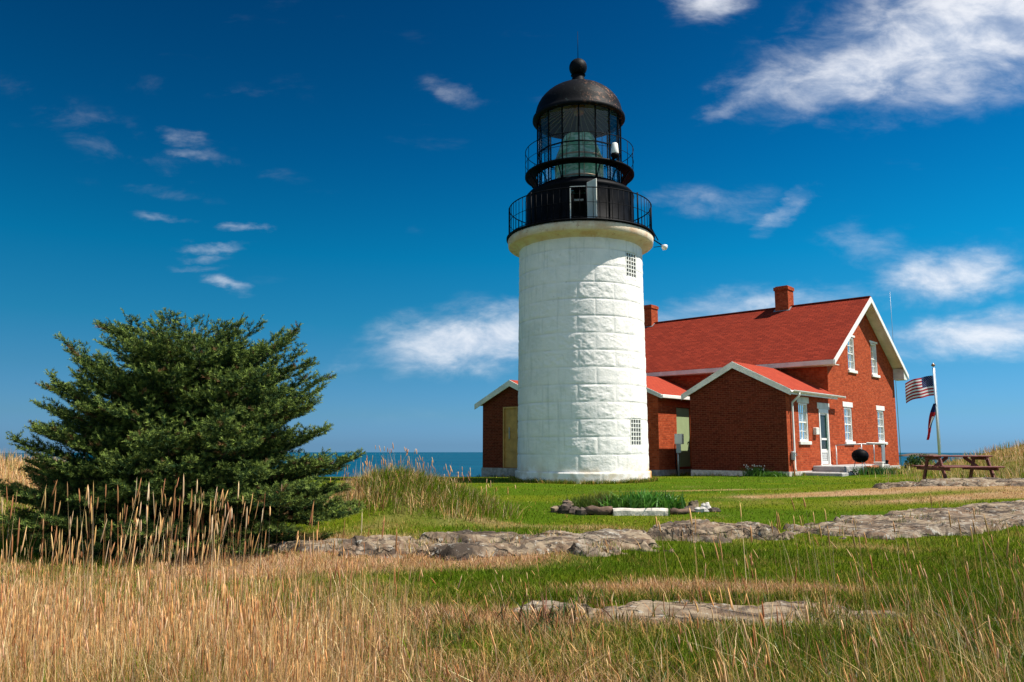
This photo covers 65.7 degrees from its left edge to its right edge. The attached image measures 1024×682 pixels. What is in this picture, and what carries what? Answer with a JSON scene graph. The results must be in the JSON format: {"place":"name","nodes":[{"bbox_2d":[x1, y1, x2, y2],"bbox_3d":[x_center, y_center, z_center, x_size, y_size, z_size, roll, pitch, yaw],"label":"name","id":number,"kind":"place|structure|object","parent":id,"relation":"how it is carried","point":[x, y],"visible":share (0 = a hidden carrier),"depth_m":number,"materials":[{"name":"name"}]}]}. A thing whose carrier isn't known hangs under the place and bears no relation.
{"place":"outdoors","nodes":[
{"label":"outdoors","id":0,"kind":"place"},
{"bbox_2d":[324,444,530,523],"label":"hummock grass","id":1,"kind":"structure","parent":0,"point":[461,499],"depth_m":15.24,"materials":[{"name":"green plant"}]},
{"bbox_2d":[0,452,982,476],"bbox_3d":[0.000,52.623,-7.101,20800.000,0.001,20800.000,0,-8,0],"label":"water","id":2,"kind":"structure","parent":0,"point":[467,461],"depth_m":3425.83,"materials":[{"name":"blue liquid"}]},
{"bbox_2d":[899,453,943,455],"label":"islet","id":3,"kind":"object","parent":2,"relation":"on","point":[910,454],"visible":0.34,"depth_m":5128.47,"materials":[{"name":"stone"}]},
{"bbox_2d":[0,476,1023,681],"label":"hay grass","id":4,"kind":"structure","parent":0,"point":[172,648],"depth_m":5.46,"materials":[{"name":"beige plant"}]},
{"bbox_2d":[0,445,1023,681],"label":"ground","id":5,"kind":"structure","parent":0,"point":[678,491],"depth_m":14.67,"materials":[{"name":"green plant"}]},
{"bbox_2d":[0,307,365,562],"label":"spruce tree","id":6,"kind":"object","parent":5,"relation":"on","point":[211,415],"visible":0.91,"depth_m":11.53,"materials":[{"name":"green plant"}]},
{"bbox_2d":[267,538,364,552],"bbox_3d":[-2.909,3.091,11.787,1.800,0.305,0.740,1,-8,-6],"label":"rock ledge","id":7,"kind":"object","parent":5,"relation":"on","point":[290,545],"visible":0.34,"depth_m":11.65,"materials":[{"name":"grey stone"}]},
{"bbox_2d":[474,380,517,476],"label":"brick shed","id":8,"kind":"structure","parent":5,"relation":"on","point":[500,427],"depth_m":38.98,"materials":[{"name":"red brick"}]},
{"bbox_2d":[503,406,517,467],"bbox_3d":[-0.047,4.669,38.566,0.960,2.940,0.130,-7,-10,42],"label":"door","id":9,"kind":"structure","parent":8,"relation":"in","point":[510,414],"depth_m":38.60,"materials":[{"name":"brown wood"}]},
{"bbox_2d":[329,528,673,560],"bbox_3d":[0.148,3.116,12.033,7.144,0.429,2.835,2,-8,-11],"label":"rock ledge","id":10,"kind":"object","parent":5,"relation":"on","point":[566,542],"visible":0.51,"depth_m":11.63,"materials":[{"name":"grey stone"}]},
{"bbox_2d":[510,600,590,613],"bbox_3d":[0.411,2.771,8.041,1.280,0.184,0.880,1,-8,-6],"label":"rock ledge","id":11,"kind":"object","parent":5,"relation":"on","point":[556,603],"visible":0.15,"depth_m":8.09,"materials":[{"name":"grey stone"}]},
{"bbox_2d":[550,505,560,512],"bbox_3d":[0.994,3.578,16.725,0.382,0.235,0.260,-1,-8,9],"label":"edging stone","id":12,"kind":"object","parent":5,"relation":"on","point":[555,509],"visible":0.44,"depth_m":16.64,"materials":[{"name":"beige stone"}]},
{"bbox_2d":[562,499,572,505],"bbox_3d":[1.161,3.432,16.674,0.261,0.219,0.252,-5,-9,31],"label":"edging stone","id":13,"kind":"object","parent":12,"relation":"on","point":[567,501],"visible":0.52,"depth_m":16.60,"materials":[{"name":"grey stone"}]},
{"bbox_2d":[560,502,571,513],"bbox_3d":[1.145,3.519,16.518,0.276,0.313,0.368,-2,-8,15],"label":"edging stone","id":14,"kind":"object","parent":5,"relation":"on","point":[565,507],"visible":0.61,"depth_m":16.39,"materials":[{"name":"grey stone"}]},
{"bbox_2d":[569,506,578,514],"bbox_3d":[1.285,3.531,16.395,0.351,0.250,0.248,7,-11,-43],"label":"edging stone","id":15,"kind":"object","parent":5,"relation":"on","point":[572,510],"visible":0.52,"depth_m":16.28,"materials":[{"name":"grey stone"}]},
{"bbox_2d":[135,586,1023,681],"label":"ground weeds","id":16,"kind":"object","parent":5,"relation":"on","point":[551,611],"visible":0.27,"depth_m":6.86,"materials":[{"name":"green plant"}]},
{"bbox_2d":[576,507,586,514],"bbox_3d":[1.420,3.525,16.278,0.244,0.244,0.392,4,-9,-28],"label":"edging stone","id":17,"kind":"object","parent":5,"relation":"on","point":[581,511],"visible":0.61,"depth_m":16.14,"materials":[{"name":"grey stone"}]},
{"bbox_2d":[560,494,605,507],"bbox_3d":[1.513,3.433,16.862,1.193,0.412,1.040,0,-8,0],"label":"herb clump","id":18,"kind":"object","parent":5,"relation":"on","point":[584,502],"visible":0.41,"depth_m":16.77,"materials":[{"name":"green plant"}]},
{"bbox_2d":[506,31,667,483],"bbox_3d":[2.440,-3.109,28.371,5.277,16.950,5.277,6,-10,-39],"label":"lighthouse","id":19,"kind":"object","parent":5,"relation":"on","point":[580,243],"visible":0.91,"depth_m":26.27,"materials":[{"name":"stone"}]},
{"bbox_2d":[570,178,596,217],"bbox_3d":[2.431,-4.669,26.530,1.008,1.350,0.287,-5,-9,31],"label":"doorway","id":20,"kind":"structure","parent":19,"relation":"in","point":[591,192],"depth_m":26.38,"materials":[{"name":"silver metal"}]},
{"bbox_2d":[625,252,635,277],"bbox_3d":[4.006,-2.561,26.821,0.055,0.838,0.592,-7,-10,43],"label":"window","id":21,"kind":"structure","parent":19,"relation":"in","point":[630,258],"depth_m":26.81,"materials":[{"name":"white glass"}]},
{"bbox_2d":[630,419,640,444],"bbox_3d":[4.048,2.988,26.034,0.055,0.868,0.592,-7,-10,43],"label":"window","id":22,"kind":"structure","parent":19,"relation":"in","point":[635,424],"depth_m":26.02,"materials":[{"name":"white glass"}]},
{"bbox_2d":[579,488,617,506],"bbox_3d":[1.911,3.380,16.892,1.034,0.521,1.135,0,-8,0],"label":"herb clump","id":23,"kind":"object","parent":5,"relation":"on","point":[600,495],"visible":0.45,"depth_m":16.86,"materials":[{"name":"green plant"}]},
{"bbox_2d":[585,505,612,514],"bbox_3d":[1.781,3.463,16.210,0.591,0.219,0.207,0,-8,0],"label":"rotten log","id":24,"kind":"object","parent":5,"relation":"on","point":[595,510],"visible":0.89,"depth_m":16.13,"materials":[{"name":"brown wood"}]},
{"bbox_2d":[590,492,655,507],"bbox_3d":[2.230,3.390,16.770,1.377,0.479,1.404,6,-10,-38],"label":"lily clump","id":25,"kind":"object","parent":5,"relation":"on","point":[615,503],"visible":0.45,"depth_m":16.55,"materials":[{"name":"green plant"}]},
{"bbox_2d":[613,508,667,515],"bbox_3d":[2.610,3.475,16.110,1.120,0.165,0.178,0,-8,0],"label":"timber edging","id":26,"kind":"object","parent":5,"relation":"on","point":[639,511],"visible":0.81,"depth_m":16.03,"materials":[{"name":"white wood"}]},
{"bbox_2d":[598,487,683,515],"bbox_3d":[2.808,3.353,16.762,1.822,0.567,1.650,-4,-9,30],"label":"lily clump","id":27,"kind":"object","parent":5,"relation":"on","point":[642,498],"visible":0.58,"depth_m":16.48,"materials":[{"name":"green plant"}]},
{"bbox_2d":[643,490,695,508],"bbox_3d":[3.248,3.383,16.757,1.614,0.485,1.393,0,-8,0],"label":"lily clump","id":28,"kind":"object","parent":5,"relation":"on","point":[675,503],"visible":0.35,"depth_m":16.60,"materials":[{"name":"green plant"}]},
{"bbox_2d":[674,434,683,475],"bbox_3d":[6.828,4.749,32.500,0.416,1.880,0.200,-7,-10,42],"label":"meter post","id":29,"kind":"object","parent":5,"relation":"on","point":[679,439],"visible":0.94,"depth_m":32.48,"materials":[{"name":"grey metal"}]},
{"bbox_2d":[670,508,688,514],"bbox_3d":[3.421,3.493,16.291,0.469,0.152,0.136,2,-8,-17],"label":"rotten log","id":30,"kind":"object","parent":5,"relation":"on","point":[676,511],"visible":0.8,"depth_m":16.24,"materials":[{"name":"brown wood"}]},
{"bbox_2d":[679,506,694,512],"bbox_3d":[3.710,3.575,16.713,0.368,0.219,0.237,2,-8,-12],"label":"edging stone","id":31,"kind":"object","parent":5,"relation":"on","point":[692,509],"visible":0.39,"depth_m":16.68,"materials":[{"name":"grey stone"}]},
{"bbox_2d":[688,500,698,507],"bbox_3d":[3.855,3.524,16.880,0.224,0.296,0.258,0,-8,3],"label":"edging stone","id":32,"kind":"object","parent":5,"relation":"on","point":[694,504],"visible":0.55,"depth_m":16.81,"materials":[{"name":"grey stone"}]},
{"bbox_2d":[694,507,708,511],"bbox_3d":[3.994,3.580,16.723,0.334,0.197,0.229,-3,-8,18],"label":"edging stone","id":33,"kind":"object","parent":5,"relation":"on","point":[700,509],"visible":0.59,"depth_m":16.64,"materials":[{"name":"stone"}]},
{"bbox_2d":[701,502,710,508],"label":"edging stone","id":34,"kind":"object","parent":5,"relation":"on","point":[707,505],"visible":0.56,"depth_m":16.78,"materials":[{"name":"stone"}]},
{"bbox_2d":[708,507,720,511],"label":"edging stone","id":35,"kind":"object","parent":5,"relation":"on","point":[714,509],"visible":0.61,"depth_m":16.61,"materials":[{"name":"grey stone"}]},
{"bbox_2d":[647,519,793,543],"bbox_3d":[3.336,3.190,13.185,3.220,0.439,1.855,2,-8,-17],"label":"rock ledge","id":36,"kind":"object","parent":5,"relation":"on","point":[673,530],"visible":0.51,"depth_m":12.78,"materials":[{"name":"grey stone"}]},
{"bbox_2d":[580,599,903,626],"bbox_3d":[2.146,2.719,7.746,3.760,0.208,1.840,0,-8,-3],"label":"rock ledge","id":37,"kind":"object","parent":5,"relation":"on","point":[644,608],"visible":0.27,"depth_m":7.75,"materials":[{"name":"grey stone"}]},
{"bbox_2d":[738,464,770,476],"bbox_3d":[9.100,4.827,29.595,1.593,0.456,1.399,0,-8,0],"label":"flower clump","id":38,"kind":"object","parent":5,"relation":"on","point":[752,472],"visible":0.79,"depth_m":29.48,"materials":[{"name":"green plant"}]},
{"bbox_2d":[753,470,794,476],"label":"weed clump","id":39,"kind":"object","parent":5,"relation":"on","point":[773,474],"visible":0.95,"depth_m":29.08,"materials":[{"name":"green plant"}]},
{"bbox_2d":[644,285,908,476],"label":"brick house","id":40,"kind":"structure","parent":5,"relation":"on","point":[786,384],"depth_m":33.94,"materials":[{"name":"red brick"}]},
{"bbox_2d":[676,408,689,466],"bbox_3d":[7.433,4.181,34.489,0.110,2.537,1.154,-7,-10,42],"label":"green door","id":41,"kind":"structure","parent":40,"relation":"in","point":[682,414],"depth_m":34.58,"materials":[{"name":"green paint"}]},
{"bbox_2d":[796,396,811,444],"bbox_3d":[11.195,3.066,30.535,0.190,1.830,1.120,-7,-10,42],"label":"window","id":42,"kind":"structure","parent":40,"relation":"in","point":[802,406],"depth_m":30.63,"materials":[{"name":"white glass"}]},
{"bbox_2d":[817,402,830,464],"bbox_3d":[12.538,3.735,31.981,0.150,2.470,1.260,-7,-10,42],"label":"door","id":43,"kind":"structure","parent":40,"relation":"in","point":[823,408],"depth_m":32.05,"materials":[{"name":"white paint"}]},
{"bbox_2d":[842,402,855,443],"bbox_3d":[14.410,3.529,34.042,0.190,1.810,1.160,-7,-10,42],"label":"window","id":44,"kind":"structure","parent":40,"relation":"in","point":[847,411],"depth_m":34.16,"materials":[{"name":"white glass"}]},
{"bbox_2d":[847,335,857,373],"bbox_3d":[14.948,0.566,35.039,0.190,1.710,1.080,-7,-10,42],"label":"window","id":45,"kind":"structure","parent":40,"relation":"in","point":[850,347],"depth_m":35.20,"materials":[{"name":"white glass"}]},
{"bbox_2d":[835,442,887,464],"bbox_3d":[14.633,4.692,33.099,1.076,0.912,3.174,-7,-10,42],"label":"step railing","id":46,"kind":"object","parent":40,"relation":"on","point":[882,449],"visible":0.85,"depth_m":32.69,"materials":[{"name":"grey metal"}]},
{"bbox_2d":[869,340,880,377],"bbox_3d":[16.979,0.865,37.254,0.190,1.710,1.080,-7,-10,42],"label":"window","id":47,"kind":"structure","parent":40,"relation":"in","point":[873,346],"depth_m":37.39,"materials":[{"name":"white glass"}]},
{"bbox_2d":[876,406,887,444],"bbox_3d":[17.248,3.947,37.137,0.190,1.810,1.160,-7,-10,42],"label":"window","id":48,"kind":"structure","parent":40,"relation":"in","point":[881,435],"depth_m":37.29,"materials":[{"name":"white glass"}]},
{"bbox_2d":[850,448,868,474],"bbox_3d":[13.053,4.507,29.654,0.739,1.013,0.637,0,-8,0],"label":"kettle grill","id":49,"kind":"object","parent":5,"relation":"on","point":[859,455],"visible":0.98,"depth_m":29.50,"materials":[{"name":"black metal"}]},
{"bbox_2d":[847,465,901,474],"bbox_3d":[13.562,4.882,30.068,2.834,0.420,1.696,2,-8,-12],"label":"weed clump","id":50,"kind":"object","parent":5,"relation":"on","point":[877,469],"visible":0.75,"depth_m":29.85,"materials":[{"name":"green plant"}]},
{"bbox_2d":[873,462,884,468],"bbox_3d":[14.869,5.104,32.127,0.360,0.420,0.280,-7,-10,42],"label":"utility box","id":51,"kind":"object","parent":5,"relation":"on","point":[878,463],"visible":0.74,"depth_m":32.04,"materials":[{"name":"white paint"}]},
{"bbox_2d":[890,299,901,466],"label":"radio mast","id":52,"kind":"object","parent":5,"relation":"on","point":[896,397],"visible":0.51,"depth_m":48.35,"materials":[{"name":"grey metal"}]},
{"bbox_2d":[780,500,1023,539],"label":"rock ledge","id":53,"kind":"object","parent":5,"relation":"on","point":[880,527],"visible":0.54,"depth_m":14.06,"materials":[{"name":"grey stone"}]},
{"bbox_2d":[903,453,934,468],"bbox_3d":[19.930,5.899,38.713,1.849,0.853,1.810,0,-8,0],"label":"bush","id":54,"kind":"object","parent":5,"relation":"on","point":[912,460],"visible":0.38,"depth_m":38.53,"materials":[{"name":"green plant"}]},
{"bbox_2d":[931,363,940,454],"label":"flagpole","id":55,"kind":"object","parent":5,"relation":"on","point":[937,416],"visible":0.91,"depth_m":49.28,"materials":[{"name":"white metal"}]},
{"bbox_2d":[905,375,933,402],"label":"flag","id":56,"kind":"object","parent":55,"relation":"attached to","point":[922,387],"visible":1,"depth_m":49.53,"materials":[{"name":"multicoloured fabric"}]},
{"bbox_2d":[927,403,936,439],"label":"drooping flag","id":57,"kind":"object","parent":55,"relation":"attached to","point":[932,414],"visible":1,"depth_m":49.29,"materials":[{"name":"multicoloured fabric"}]},
{"bbox_2d":[872,477,1023,488],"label":"rock ledge","id":58,"kind":"object","parent":5,"relation":"on","point":[977,481],"visible":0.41,"depth_m":21.23,"materials":[{"name":"beige stone"}]},
{"bbox_2d":[910,455,1004,478],"bbox_3d":[13.050,3.769,23.305,1.800,0.810,1.686,1,-8,-4],"label":"picnic table","id":59,"kind":"object","parent":5,"relation":"on","point":[939,465],"visible":0.95,"depth_m":23.08,"materials":[{"name":"red wood"}]},
{"bbox_2d":[0,440,1023,542],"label":"bank grass","id":60,"kind":"structure","parent":0,"point":[10,473],"depth_m":24.72,"materials":[{"name":"beige plant"}]},
{"bbox_2d":[0,0,1023,452],"label":"sky","id":61,"kind":"structure","parent":0,"point":[352,172],"materials":[{"name":"blue"}]}
]}

